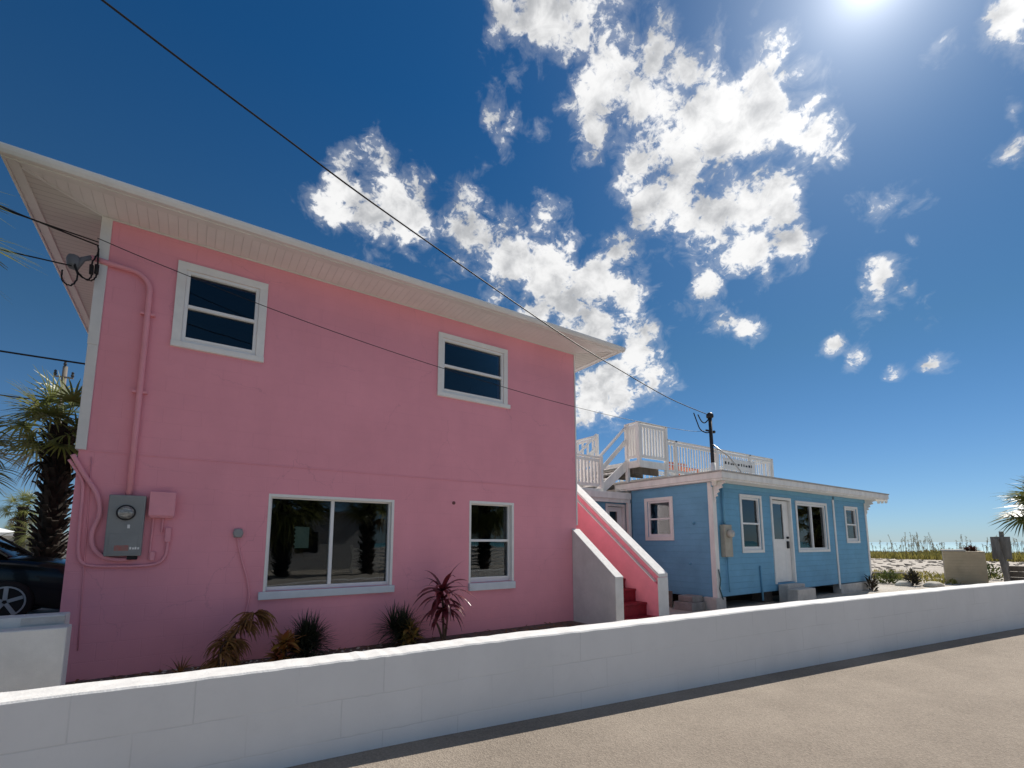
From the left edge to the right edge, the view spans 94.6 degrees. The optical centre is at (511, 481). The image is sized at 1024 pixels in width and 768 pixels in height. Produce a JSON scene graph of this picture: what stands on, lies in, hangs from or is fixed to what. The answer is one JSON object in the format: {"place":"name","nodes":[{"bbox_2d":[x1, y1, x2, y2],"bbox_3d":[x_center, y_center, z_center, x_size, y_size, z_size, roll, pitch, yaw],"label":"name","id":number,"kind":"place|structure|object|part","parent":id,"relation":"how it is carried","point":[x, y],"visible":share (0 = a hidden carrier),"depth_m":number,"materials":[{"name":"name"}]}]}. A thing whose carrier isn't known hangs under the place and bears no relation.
{"place":"outdoors","nodes":[
{"label":"outdoors","id":0,"kind":"place"},
{"bbox_2d":[0,528,14,531],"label":"white roofed house","id":1,"kind":"structure","parent":0,"point":[3,530],"depth_m":48.07,"materials":[{"name":"paint"}]},
{"bbox_2d":[0,532,68,557],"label":"garage","id":2,"kind":"structure","parent":0,"point":[8,536],"depth_m":35.02,"materials":[{"name":"white paint"}]},
{"bbox_2d":[27,608,59,613],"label":"driveway","id":3,"kind":"structure","parent":0,"point":[41,610],"depth_m":9.59,"materials":[{"name":"concrete"}]},
{"bbox_2d":[0,413,43,504],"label":"fan palm","id":4,"kind":"object","parent":3,"relation":"on","point":[3,443],"visible":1,"depth_m":9.60,"materials":[{"name":"green plant"}]},
{"bbox_2d":[0,536,65,615],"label":"parked car","id":5,"kind":"object","parent":3,"relation":"on","point":[29,581],"visible":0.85,"depth_m":8.54,"materials":[{"name":"black paint"}]},
{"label":"windows","id":6,"kind":"part","parent":5,"relation":"part of","materials":[{"name":"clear glass"}]},
{"bbox_2d":[0,366,82,558],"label":"fan palm","id":7,"kind":"object","parent":3,"relation":"on","point":[56,477],"visible":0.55,"depth_m":10.92,"materials":[{"name":"green plant"}]},
{"bbox_2d":[0,0,1023,541],"label":"sky","id":8,"kind":"structure","parent":0,"point":[797,224],"materials":[{"name":"blue"}]},
{"bbox_2d":[287,628,1023,767],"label":"road","id":9,"kind":"structure","parent":0,"point":[957,703],"depth_m":4.12,"materials":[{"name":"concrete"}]},
{"bbox_2d":[575,558,1023,623],"bbox_3d":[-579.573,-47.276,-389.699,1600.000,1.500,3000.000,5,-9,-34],"label":"ground","id":10,"kind":"structure","parent":0,"point":[823,592],"depth_m":17.11,"materials":[{"name":"white sand"}]},
{"bbox_2d":[1,524,15,530],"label":"fan palm","id":11,"kind":"object","parent":10,"relation":"on","point":[11,529],"visible":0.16,"depth_m":67.77,"materials":[{"name":"green plant"}]},
{"bbox_2d":[0,488,38,548],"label":"fan palm","id":12,"kind":"object","parent":10,"relation":"on","point":[21,514],"visible":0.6,"depth_m":31.14,"materials":[{"name":"green plant"}]},
{"bbox_2d":[1,514,38,551],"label":"feather palm","id":13,"kind":"object","parent":10,"relation":"on","point":[24,538],"visible":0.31,"depth_m":29.64,"materials":[{"name":"green plant"}]},
{"bbox_2d":[0,192,46,299],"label":"fan palm","id":14,"kind":"object","parent":10,"relation":"on","point":[12,251],"visible":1,"depth_m":4.62,"materials":[{"name":"green plant"}]},
{"bbox_2d":[0,612,71,691],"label":"garden wall","id":15,"kind":"structure","parent":10,"relation":"on","point":[34,651],"depth_m":4.09,"materials":[{"name":"white paint"}]},
{"bbox_2d":[53,362,74,407],"bbox_3d":[-21.017,-0.713,21.628,0.740,10.080,0.290,5,-9,-34],"label":"utility pole","id":16,"kind":"object","parent":10,"relation":"on","point":[64,371],"visible":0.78,"depth_m":22.14,"materials":[{"name":"grey wood"}]},
{"bbox_2d":[0,394,37,399],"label":"overhead cable","id":17,"kind":"object","parent":16,"relation":"attached to","point":[15,396],"visible":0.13,"depth_m":20.75,"materials":[{"name":"black rubber"}]},
{"bbox_2d":[0,142,625,681],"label":"pink house","id":18,"kind":"structure","parent":10,"relation":"on","point":[226,442],"depth_m":7.10,"materials":[{"name":"paint"}]},
{"bbox_2d":[1,249,71,265],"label":"overhead cable","id":19,"kind":"object","parent":18,"relation":"attached to","point":[38,258],"visible":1,"depth_m":5.58,"materials":[{"name":"black rubber"}]},
{"bbox_2d":[0,350,84,364],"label":"overhead cable","id":20,"kind":"object","parent":18,"relation":"attached to","point":[42,357],"visible":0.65,"depth_m":7.27,"materials":[{"name":"black rubber"}]},
{"bbox_2d":[0,208,98,242],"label":"overhead cable","id":21,"kind":"object","parent":18,"relation":"attached to","point":[50,225],"visible":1,"depth_m":5.67,"materials":[{"name":"black rubber"}]},
{"bbox_2d":[0,206,98,245],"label":"overhead cable","id":22,"kind":"object","parent":18,"relation":"attached to","point":[54,228],"visible":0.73,"depth_m":5.75,"materials":[{"name":"black rubber"}]},
{"bbox_2d":[170,260,268,362],"bbox_3d":[-4.105,-2.379,6.691,1.110,1.220,0.107,5,-9,-34],"label":"window frame","id":23,"kind":"structure","parent":18,"relation":"in","point":[181,307],"depth_m":6.63,"materials":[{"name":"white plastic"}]},
{"bbox_2d":[293,526,308,547],"bbox_3d":[-3.160,0.832,7.082,0.215,0.320,0.002,5,-9,-34],"label":"paper notice","id":24,"kind":"object","parent":18,"relation":"attached to","point":[301,536],"visible":1,"depth_m":7.08,"materials":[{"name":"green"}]},
{"bbox_2d":[258,494,394,599],"bbox_3d":[-2.754,0.978,7.237,1.950,1.489,0.200,5,-9,-34],"label":"window","id":25,"kind":"structure","parent":18,"relation":"in","point":[388,587],"depth_m":7.21,"materials":[{"name":"white plastic"}]},
{"bbox_2d":[437,332,510,408],"bbox_3d":[-0.704,-2.082,8.975,1.565,1.200,0.107,5,-9,-34],"label":"window","id":26,"kind":"structure","parent":18,"relation":"in","point":[442,337],"depth_m":8.92,"materials":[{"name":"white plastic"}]},
{"bbox_2d":[468,501,515,590],"bbox_3d":[-0.399,1.183,8.824,0.995,1.614,0.210,5,-9,-34],"label":"window","id":27,"kind":"structure","parent":18,"relation":"in","point":[508,582],"depth_m":8.88,"materials":[{"name":"white plastic"}]},
{"bbox_2d":[65,621,588,684],"bbox_3d":[-1.539,2.481,6.873,7.650,0.002,1.535,5,-9,-34],"label":"planting bed","id":28,"kind":"object","parent":10,"relation":"on","point":[487,633],"visible":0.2,"depth_m":7.39,"materials":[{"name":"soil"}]},
{"bbox_2d":[162,655,193,674],"bbox_3d":[-3.905,2.197,5.580,0.477,0.329,0.447,5,-9,-34],"label":"weed","id":29,"kind":"object","parent":28,"relation":"on","point":[181,668],"visible":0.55,"depth_m":5.57,"materials":[{"name":"brown plant"}]},
{"bbox_2d":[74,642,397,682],"bbox_3d":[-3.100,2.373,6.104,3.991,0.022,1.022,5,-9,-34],"label":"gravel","id":30,"kind":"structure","parent":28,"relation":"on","point":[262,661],"depth_m":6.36,"materials":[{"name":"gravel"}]},
{"bbox_2d":[199,609,276,669],"bbox_3d":[-3.432,2.076,5.923,0.898,0.885,0.688,5,-9,-34],"label":"dried palm shrub","id":31,"kind":"object","parent":28,"relation":"on","point":[229,644],"visible":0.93,"depth_m":5.88,"materials":[{"name":"brown plant"}]},
{"bbox_2d":[264,626,304,661],"bbox_3d":[-2.933,2.119,6.101,0.525,0.554,0.525,5,-9,-34],"label":"croton","id":32,"kind":"object","parent":28,"relation":"on","point":[286,641],"visible":0.91,"depth_m":6.05,"materials":[{"name":"orange plant"}]},
{"bbox_2d":[264,608,340,660],"bbox_3d":[-2.813,2.110,6.434,1.036,0.762,0.924,5,-9,-34],"label":"spiky bush","id":33,"kind":"object","parent":28,"relation":"on","point":[311,639],"visible":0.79,"depth_m":6.42,"materials":[{"name":"green plant"}]},
{"bbox_2d":[366,599,431,647],"bbox_3d":[-1.706,2.196,7.213,1.127,0.828,0.969,5,-9,-34],"label":"spiky bush","id":34,"kind":"object","parent":28,"relation":"on","point":[394,625],"visible":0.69,"depth_m":7.13,"materials":[{"name":"green plant"}]},
{"bbox_2d":[392,617,424,645],"bbox_3d":[-1.541,2.260,7.051,0.481,0.493,0.541,5,-9,-34],"label":"croton","id":35,"kind":"object","parent":28,"relation":"on","point":[414,634],"visible":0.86,"depth_m":7.00,"materials":[{"name":"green plant"}]},
{"bbox_2d":[413,563,476,640],"bbox_3d":[-1.095,1.903,7.535,1.127,1.284,1.125,5,-9,-34],"label":"cordyline","id":36,"kind":"object","parent":28,"relation":"on","point":[445,609],"visible":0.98,"depth_m":7.43,"materials":[{"name":"red plant"}]},
{"bbox_2d":[0,580,1023,767],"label":"boundary wall","id":37,"kind":"structure","parent":10,"relation":"on","point":[286,713],"depth_m":3.98,"materials":[{"name":"white paint"}]},
{"bbox_2d":[577,427,631,537],"bbox_3d":[1.549,0.768,13.220,3.862,5.018,1.660,5,-9,-34],"label":"stair landing","id":38,"kind":"object","parent":10,"relation":"on","point":[587,484],"visible":0.61,"depth_m":13.24,"materials":[{"name":"white wood"}]},
{"bbox_2d":[572,484,668,623],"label":"staircase","id":39,"kind":"structure","parent":10,"relation":"on","point":[620,573],"depth_m":9.63,"materials":[{"name":"white paint"}]},
{"bbox_2d":[668,591,672,606],"bbox_3d":[3.761,2.912,11.858,0.047,0.380,0.630,5,-9,-34],"label":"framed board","id":40,"kind":"object","parent":10,"relation":"on","point":[670,598],"visible":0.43,"depth_m":11.62,"materials":[{"name":"grey wood"}]},
{"bbox_2d":[674,601,704,611],"bbox_3d":[4.242,2.955,11.286,0.500,0.190,0.500,5,-9,-34],"label":"concrete block","id":41,"kind":"object","parent":10,"relation":"on","point":[689,606],"depth_m":11.11,"materials":[{"name":"grey concrete"}]},
{"bbox_2d":[678,594,702,602],"bbox_3d":[4.283,2.794,11.335,0.400,0.138,0.400,5,-9,-34],"label":"concrete block","id":42,"kind":"object","parent":41,"relation":"on","point":[690,598],"depth_m":11.22,"materials":[{"name":"grey concrete"}]},
{"bbox_2d":[595,469,888,609],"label":"blue house","id":43,"kind":"structure","parent":10,"relation":"on","point":[731,535],"depth_m":12.73,"materials":[{"name":"blue wood"}]},
{"bbox_2d":[608,507,621,527],"bbox_3d":[2.890,1.750,13.344,0.616,2.080,0.045,5,-9,-34],"label":"door","id":44,"kind":"structure","parent":43,"relation":"in","point":[615,513],"depth_m":13.49,"materials":[{"name":"white paint"}]},
{"bbox_2d":[644,496,673,540],"bbox_3d":[3.980,1.001,12.726,0.108,1.150,0.930,5,-9,-34],"label":"window","id":45,"kind":"structure","parent":43,"relation":"in","point":[651,514],"depth_m":12.87,"materials":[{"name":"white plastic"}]},
{"bbox_2d":[576,421,773,492],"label":"roof deck","id":46,"kind":"structure","parent":43,"relation":"on","point":[636,434],"depth_m":14.41,"materials":[{"name":"white wood"}]},
{"bbox_2d":[669,462,697,474],"bbox_3d":[5.738,-0.333,15.905,1.150,0.700,0.520,5,-9,-34],"label":"deck bench","id":47,"kind":"object","parent":46,"relation":"on","point":[681,467],"visible":0.3,"depth_m":15.93,"materials":[{"name":"white wood"}]},
{"bbox_2d":[693,412,743,485],"bbox_3d":[5.006,-0.799,11.530,1.529,1.800,0.183,3,-8,-22],"label":"service mast","id":48,"kind":"object","parent":43,"relation":"attached to","point":[709,417],"visible":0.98,"depth_m":11.47,"materials":[{"name":"grey metal"}]},
{"bbox_2d":[97,238,705,431],"bbox_3d":[-0.232,-2.095,8.646,11.410,1.187,0.027,4,-8,-30],"label":"overhead cable","id":49,"kind":"object","parent":48,"relation":"attached to","point":[365,342],"visible":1,"depth_m":7.33,"materials":[{"name":"black rubber"}]},
{"bbox_2d":[101,0,706,414],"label":"overhead cable","id":50,"kind":"object","parent":48,"relation":"attached to","point":[345,182],"visible":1,"depth_m":4.96,"materials":[{"name":"black rubber"}]},
{"bbox_2d":[739,494,764,552],"bbox_3d":[6.234,1.094,12.343,1.040,1.500,0.108,5,-9,-34],"label":"window","id":51,"kind":"structure","parent":43,"relation":"in","point":[750,518],"depth_m":12.40,"materials":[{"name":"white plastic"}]},
{"bbox_2d":[772,500,792,581],"bbox_3d":[7.504,1.641,13.160,0.956,2.250,0.105,5,-9,-34],"label":"door","id":52,"kind":"structure","parent":43,"relation":"in","point":[780,514],"depth_m":13.22,"materials":[{"name":"white paint"}]},
{"bbox_2d":[795,500,830,551],"bbox_3d":[9.016,1.356,14.209,1.980,1.490,0.108,5,-9,-34],"label":"window","id":53,"kind":"structure","parent":43,"relation":"in","point":[811,524],"depth_m":14.22,"materials":[{"name":"white plastic"}]},
{"bbox_2d":[844,506,860,542],"bbox_3d":[11.305,1.433,15.762,1.010,1.210,0.108,5,-9,-34],"label":"window","id":54,"kind":"structure","parent":43,"relation":"in","point":[851,527],"depth_m":15.84,"materials":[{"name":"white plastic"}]},
{"bbox_2d":[778,583,815,602],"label":"concrete steps","id":55,"kind":"structure","parent":10,"relation":"on","point":[790,592],"depth_m":12.48,"materials":[{"name":"grey concrete"}]},
{"bbox_2d":[864,573,879,590],"bbox_3d":[11.898,3.300,15.617,0.620,0.608,0.489,5,-9,-34],"label":"shrub","id":56,"kind":"object","parent":10,"relation":"on","point":[872,582],"visible":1,"depth_m":15.57,"materials":[{"name":"green plant"}]},
{"bbox_2d":[875,569,903,583],"bbox_3d":[14.648,3.659,18.365,1.081,0.604,1.069,5,-9,-34],"label":"shrub","id":57,"kind":"object","parent":10,"relation":"on","point":[890,578],"visible":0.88,"depth_m":18.27,"materials":[{"name":"green plant"}]},
{"bbox_2d":[872,572,911,574],"bbox_3d":[16.799,4.338,22.185,5.252,0.236,0.387,1,-7,-10],"label":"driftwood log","id":58,"kind":"object","parent":10,"relation":"on","point":[892,574],"visible":0.06,"depth_m":22.39,"materials":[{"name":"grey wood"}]},
{"bbox_2d":[894,581,912,585],"bbox_3d":[14.519,3.753,17.496,0.829,0.184,0.520,5,-9,-34],"label":"rock","id":59,"kind":"object","parent":10,"relation":"on","point":[903,583],"visible":0.94,"depth_m":17.28,"materials":[{"name":"white stone"}]},
{"bbox_2d":[900,568,922,585],"bbox_3d":[14.722,3.477,17.366,0.773,0.700,0.704,5,-9,-34],"label":"shrub","id":60,"kind":"object","parent":10,"relation":"on","point":[914,578],"visible":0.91,"depth_m":17.31,"materials":[{"name":"green plant"}]},
{"bbox_2d":[923,581,944,587],"bbox_3d":[15.180,3.693,17.019,0.847,0.188,0.562,5,-9,-34],"label":"rock","id":61,"kind":"object","parent":10,"relation":"on","point":[935,584],"visible":0.93,"depth_m":16.80,"materials":[{"name":"white stone"}]},
{"bbox_2d":[872,569,1002,584],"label":"sand grass","id":62,"kind":"structure","parent":10,"relation":"on","point":[927,575],"depth_m":20.85,"materials":[{"name":"green plant"}]},
{"bbox_2d":[871,532,1023,558],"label":"sea oats","id":63,"kind":"object","parent":10,"relation":"on","point":[960,545],"visible":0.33,"depth_m":46.14,"materials":[{"name":"plant"}]},
{"bbox_2d":[871,559,1023,571],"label":"beach debris","id":64,"kind":"object","parent":10,"relation":"on","point":[907,565],"visible":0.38,"depth_m":33.08,"materials":[{"name":"grey wood"}]},
{"bbox_2d":[940,544,988,583],"bbox_3d":[17.926,3.247,18.761,1.234,1.600,1.460,-6,-10,40],"label":"beige planter","id":65,"kind":"object","parent":10,"relation":"on","point":[968,565],"visible":0.94,"depth_m":18.23,"materials":[{"name":"concrete"}]},
{"bbox_2d":[986,563,1003,579],"bbox_3d":[20.368,3.825,20.227,1.277,0.738,1.090,5,-9,-34],"label":"shrub","id":66,"kind":"object","parent":10,"relation":"on","point":[994,574],"visible":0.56,"depth_m":20.06,"materials":[{"name":"green plant"}]},
{"bbox_2d":[990,531,1012,581],"bbox_3d":[18.700,2.927,18.008,0.305,2.056,0.540,5,-9,-34],"label":"beach sign","id":67,"kind":"object","parent":10,"relation":"on","point":[1001,549],"visible":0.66,"depth_m":17.97,"materials":[{"name":"silver metal"}]},
{"bbox_2d":[990,475,1023,535],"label":"fan palm","id":68,"kind":"object","parent":10,"relation":"on","point":[1017,515],"visible":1,"depth_m":16.70,"materials":[{"name":"green plant"}]},
{"bbox_2d":[869,542,1023,552],"bbox_3d":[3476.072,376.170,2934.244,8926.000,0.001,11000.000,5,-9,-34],"label":"sea","id":69,"kind":"structure","parent":0,"point":[882,545],"depth_m":317.03,"materials":[{"name":"liquid"}]},
{"bbox_2d":[870,549,1023,561],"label":"dune grass","id":70,"kind":"structure","parent":0,"point":[1018,556],"depth_m":43.91,"materials":[{"name":"green plant"}]},
{"bbox_2d":[1007,561,1023,580],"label":"timber wall","id":71,"kind":"structure","parent":0,"point":[1014,576],"depth_m":18.48,"materials":[{"name":"grey wood"}]}
]}

